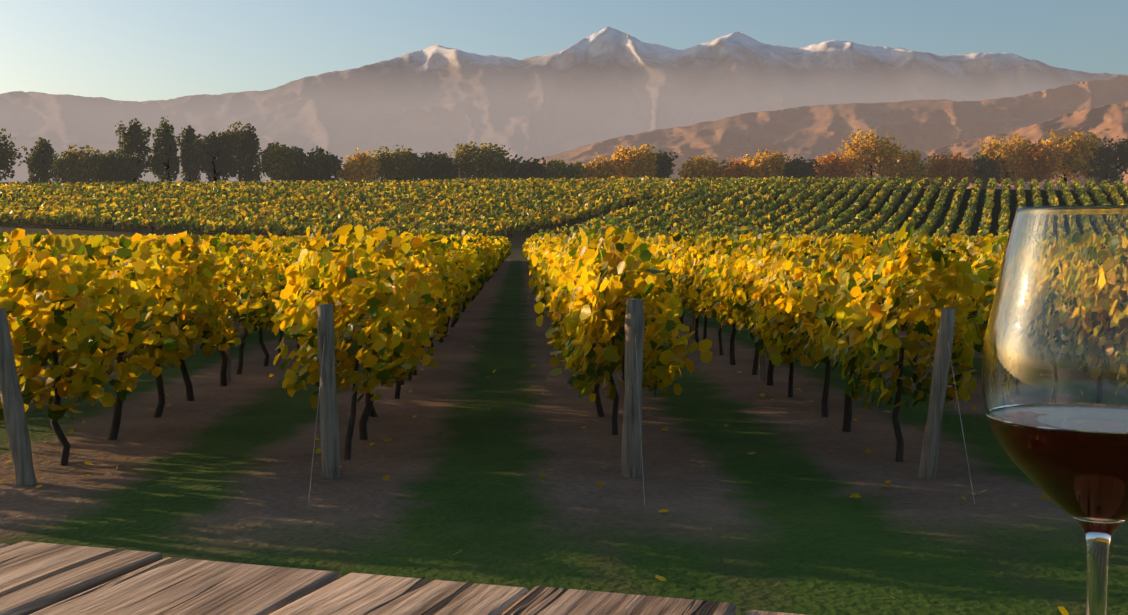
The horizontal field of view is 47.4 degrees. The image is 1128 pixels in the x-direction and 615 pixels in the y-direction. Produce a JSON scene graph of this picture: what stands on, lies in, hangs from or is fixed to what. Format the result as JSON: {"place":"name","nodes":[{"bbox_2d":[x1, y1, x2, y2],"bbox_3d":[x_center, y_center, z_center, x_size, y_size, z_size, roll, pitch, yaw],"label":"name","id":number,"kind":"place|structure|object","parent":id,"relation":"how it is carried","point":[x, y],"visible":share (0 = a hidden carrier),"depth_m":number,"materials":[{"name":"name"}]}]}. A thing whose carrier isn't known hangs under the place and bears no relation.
{"place":"outdoors","nodes":[
{"label":"outdoors","id":0,"kind":"place"},
{"bbox_2d":[0,188,1127,614],"bbox_3d":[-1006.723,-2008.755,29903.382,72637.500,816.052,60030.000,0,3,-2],"label":"ground","id":1,"kind":"structure","parent":0,"point":[778,520],"depth_m":10.71,"materials":[{"name":"green plant"}]},
{"bbox_2d":[0,128,29,180],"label":"tree","id":2,"kind":"object","parent":1,"relation":"on","point":[6,153],"visible":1,"depth_m":287.45,"materials":[{"name":"green plant"}]},
{"bbox_2d":[26,137,57,182],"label":"tree","id":3,"kind":"object","parent":1,"relation":"on","point":[43,151],"visible":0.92,"depth_m":293.14,"materials":[{"name":"green plant"}]},
{"bbox_2d":[48,144,109,182],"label":"tree","id":4,"kind":"object","parent":1,"relation":"on","point":[71,165],"visible":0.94,"depth_m":280.57,"materials":[{"name":"green plant"}]},
{"bbox_2d":[96,149,142,182],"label":"tree","id":5,"kind":"object","parent":1,"relation":"on","point":[119,167],"visible":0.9,"depth_m":282.55,"materials":[{"name":"green plant"}]},
{"bbox_2d":[115,118,151,181],"bbox_3d":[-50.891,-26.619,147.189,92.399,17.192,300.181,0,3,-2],"label":"tree","id":6,"kind":"object","parent":1,"relation":"on","point":[133,137],"visible":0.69,"depth_m":290.25,"materials":[{"name":"green plant"}]},
{"bbox_2d":[147,116,180,181],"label":"tree","id":7,"kind":"object","parent":1,"relation":"on","point":[165,158],"visible":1,"depth_m":294.05,"materials":[{"name":"green plant"}]},
{"bbox_2d":[175,125,200,182],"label":"tree","id":8,"kind":"object","parent":1,"relation":"on","point":[188,171],"visible":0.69,"depth_m":298.04,"materials":[{"name":"green plant"}]},
{"bbox_2d":[187,129,242,181],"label":"tree","id":9,"kind":"object","parent":1,"relation":"on","point":[222,148],"visible":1,"depth_m":290.86,"materials":[{"name":"green plant"}]},
{"bbox_2d":[228,121,261,181],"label":"tree","id":10,"kind":"object","parent":1,"relation":"on","point":[249,145],"visible":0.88,"depth_m":294.74,"materials":[{"name":"green plant"}]},
{"bbox_2d":[257,142,303,181],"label":"tree","id":11,"kind":"object","parent":1,"relation":"on","point":[275,162],"visible":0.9,"depth_m":285.78,"materials":[{"name":"green plant"}]},
{"bbox_2d":[289,146,342,181],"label":"tree","id":12,"kind":"object","parent":1,"relation":"on","point":[313,166],"visible":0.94,"depth_m":285.39,"materials":[{"name":"green plant"}]},
{"bbox_2d":[0,184,670,236],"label":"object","id":13,"kind":"object","parent":1,"relation":"on","point":[305,231],"depth_m":197.87,"materials":[{"name":"brown plant"}]},
{"bbox_2d":[0,176,715,236],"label":"distant vineyard","id":14,"kind":"object","parent":1,"relation":"on","point":[173,205],"visible":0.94,"depth_m":216.48,"materials":[{"name":"green plant"}]},
{"bbox_2d":[334,147,381,181],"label":"tree","id":15,"kind":"object","parent":1,"relation":"on","point":[358,166],"visible":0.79,"depth_m":286.90,"materials":[{"name":"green plant"}]},
{"bbox_2d":[370,145,423,181],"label":"tree","id":16,"kind":"object","parent":1,"relation":"on","point":[397,164],"visible":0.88,"depth_m":290.17,"materials":[{"name":"green plant"}]},
{"bbox_2d":[0,541,804,614],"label":"table","id":17,"kind":"object","parent":1,"relation":"on","point":[37,578],"visible":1,"depth_m":0.75,"materials":[{"name":"brown wood"}]},
{"bbox_2d":[981,205,1127,614],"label":"wine glass","id":18,"kind":"object","parent":17,"relation":"on","point":[1054,379],"visible":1,"depth_m":0.50,"materials":[{"name":"clear glass"}]},
{"bbox_2d":[410,151,459,180],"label":"tree","id":19,"kind":"object","parent":1,"relation":"on","point":[438,166],"visible":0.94,"depth_m":287.47,"materials":[{"name":"green plant"}]},
{"bbox_2d":[0,249,954,484],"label":"trellis posts","id":20,"kind":"object","parent":1,"relation":"on","point":[12,402],"visible":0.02,"depth_m":10.83,"materials":[{"name":"grey wood"}]},
{"bbox_2d":[8,275,994,506],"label":"trellis wires","id":21,"kind":"object","parent":20,"relation":"attached to","point":[617,374],"visible":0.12,"depth_m":10.50,"materials":[{"name":"grey metal"}]},
{"bbox_2d":[449,141,512,179],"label":"tree","id":22,"kind":"object","parent":1,"relation":"on","point":[486,161],"visible":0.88,"depth_m":288.55,"materials":[{"name":"green plant"}]},
{"bbox_2d":[0,224,1008,465],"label":"vines","id":23,"kind":"object","parent":1,"relation":"on","point":[410,292],"depth_m":12.87,"materials":[{"name":"yellow plant"}]},
{"bbox_2d":[497,154,548,179],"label":"tree","id":24,"kind":"object","parent":1,"relation":"on","point":[516,169],"visible":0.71,"depth_m":285.81,"materials":[{"name":"green plant"}]},
{"bbox_2d":[0,297,1068,614],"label":"fallen leaves","id":25,"kind":"object","parent":1,"relation":"on","point":[542,475],"visible":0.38,"depth_m":11.23,"materials":[{"name":"yellow plant"}]},
{"bbox_2d":[542,159,586,179],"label":"tree","id":26,"kind":"object","parent":1,"relation":"on","point":[558,169],"visible":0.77,"depth_m":285.88,"materials":[{"name":"green plant"}]},
{"bbox_2d":[580,156,620,178],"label":"tree","id":27,"kind":"object","parent":1,"relation":"on","point":[605,169],"visible":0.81,"depth_m":289.76,"materials":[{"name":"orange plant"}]},
{"bbox_2d":[611,144,658,180],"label":"tree","id":28,"kind":"object","parent":1,"relation":"on","point":[633,162],"visible":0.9,"depth_m":293.01,"materials":[{"name":"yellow plant"}]},
{"bbox_2d":[642,149,677,178],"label":"tree","id":29,"kind":"object","parent":1,"relation":"on","point":[665,164],"visible":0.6,"depth_m":297.63,"materials":[{"name":"green plant"}]},
{"bbox_2d":[677,155,723,179],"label":"tree","id":30,"kind":"object","parent":1,"relation":"on","point":[699,167],"visible":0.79,"depth_m":289.53,"materials":[{"name":"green plant"}]},
{"bbox_2d":[713,157,752,178],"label":"tree","id":31,"kind":"object","parent":1,"relation":"on","point":[737,169],"visible":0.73,"depth_m":287.83,"materials":[{"name":"orange plant"}]},
{"bbox_2d":[741,149,791,178],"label":"tree","id":32,"kind":"object","parent":1,"relation":"on","point":[764,165],"visible":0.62,"depth_m":291.26,"materials":[{"name":"orange plant"}]},
{"bbox_2d":[780,153,818,178],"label":"tree","id":33,"kind":"object","parent":1,"relation":"on","point":[797,168],"visible":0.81,"depth_m":290.51,"materials":[{"name":"green plant"}]},
{"bbox_2d":[534,176,1127,238],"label":"vine leaves","id":34,"kind":"object","parent":1,"relation":"on","point":[728,191],"visible":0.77,"depth_m":206.96,"materials":[{"name":"green plant"}]},
{"bbox_2d":[813,151,857,179],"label":"tree","id":35,"kind":"object","parent":1,"relation":"on","point":[835,165],"visible":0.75,"depth_m":292.49,"materials":[{"name":"orange plant"}]},
{"bbox_2d":[597,184,1127,230],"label":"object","id":36,"kind":"object","parent":1,"relation":"on","point":[859,210],"visible":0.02,"depth_m":215.05,"materials":[{"name":"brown plant"}]},
{"bbox_2d":[835,129,910,179],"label":"tree","id":37,"kind":"object","parent":1,"relation":"on","point":[883,152],"visible":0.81,"depth_m":295.47,"materials":[{"name":"orange plant"}]},
{"bbox_2d":[885,149,931,182],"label":"tree","id":38,"kind":"object","parent":1,"relation":"on","point":[916,169],"visible":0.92,"depth_m":290.70,"materials":[{"name":"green plant"}]},
{"bbox_2d":[924,150,978,187],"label":"tree","id":39,"kind":"object","parent":1,"relation":"on","point":[946,168],"visible":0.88,"depth_m":293.70,"materials":[{"name":"orange plant"}]},
{"bbox_2d":[966,151,1001,188],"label":"tree","id":40,"kind":"object","parent":1,"relation":"on","point":[986,171],"visible":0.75,"depth_m":296.19,"materials":[{"name":"green plant"}]},
{"bbox_2d":[979,133,1040,188],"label":"tree","id":41,"kind":"object","parent":1,"relation":"on","point":[1006,158],"visible":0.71,"depth_m":297.48,"materials":[{"name":"orange plant"}]},
{"bbox_2d":[1014,140,1060,186],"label":"tree","id":42,"kind":"object","parent":1,"relation":"on","point":[1042,162],"visible":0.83,"depth_m":294.17,"materials":[{"name":"orange plant"}]},
{"bbox_2d":[1041,128,1103,185],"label":"tree","id":43,"kind":"object","parent":1,"relation":"on","point":[1072,152],"visible":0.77,"depth_m":299.11,"materials":[{"name":"orange plant"}]},
{"bbox_2d":[1077,134,1127,186],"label":"tree","id":44,"kind":"object","parent":1,"relation":"on","point":[1106,171],"visible":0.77,"depth_m":299.17,"materials":[{"name":"green plant"}]},
{"bbox_2d":[0,27,1127,182],"bbox_3d":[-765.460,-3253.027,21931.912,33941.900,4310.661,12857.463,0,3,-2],"label":"snow range","id":45,"kind":"structure","parent":0,"point":[606,83],"depth_m":24293.16,"materials":[{"name":"grey stone"}]},
{"bbox_2d":[0,0,1127,101],"label":"sky","id":46,"kind":"structure","parent":0,"point":[123,50],"materials":[{"name":"blue"}]},
{"bbox_2d":[463,76,1127,181],"bbox_3d":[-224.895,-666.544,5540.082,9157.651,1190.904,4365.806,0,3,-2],"label":"foothills","id":47,"kind":"object","parent":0,"point":[811,132],"depth_m":6565.02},
{"bbox_2d":[816,101,1127,189],"bbox_3d":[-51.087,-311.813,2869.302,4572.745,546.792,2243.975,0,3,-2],"label":"hills","id":48,"kind":"structure","parent":0,"point":[1109,121],"depth_m":3474.72,"materials":[{"name":"brown stone"}]}
]}

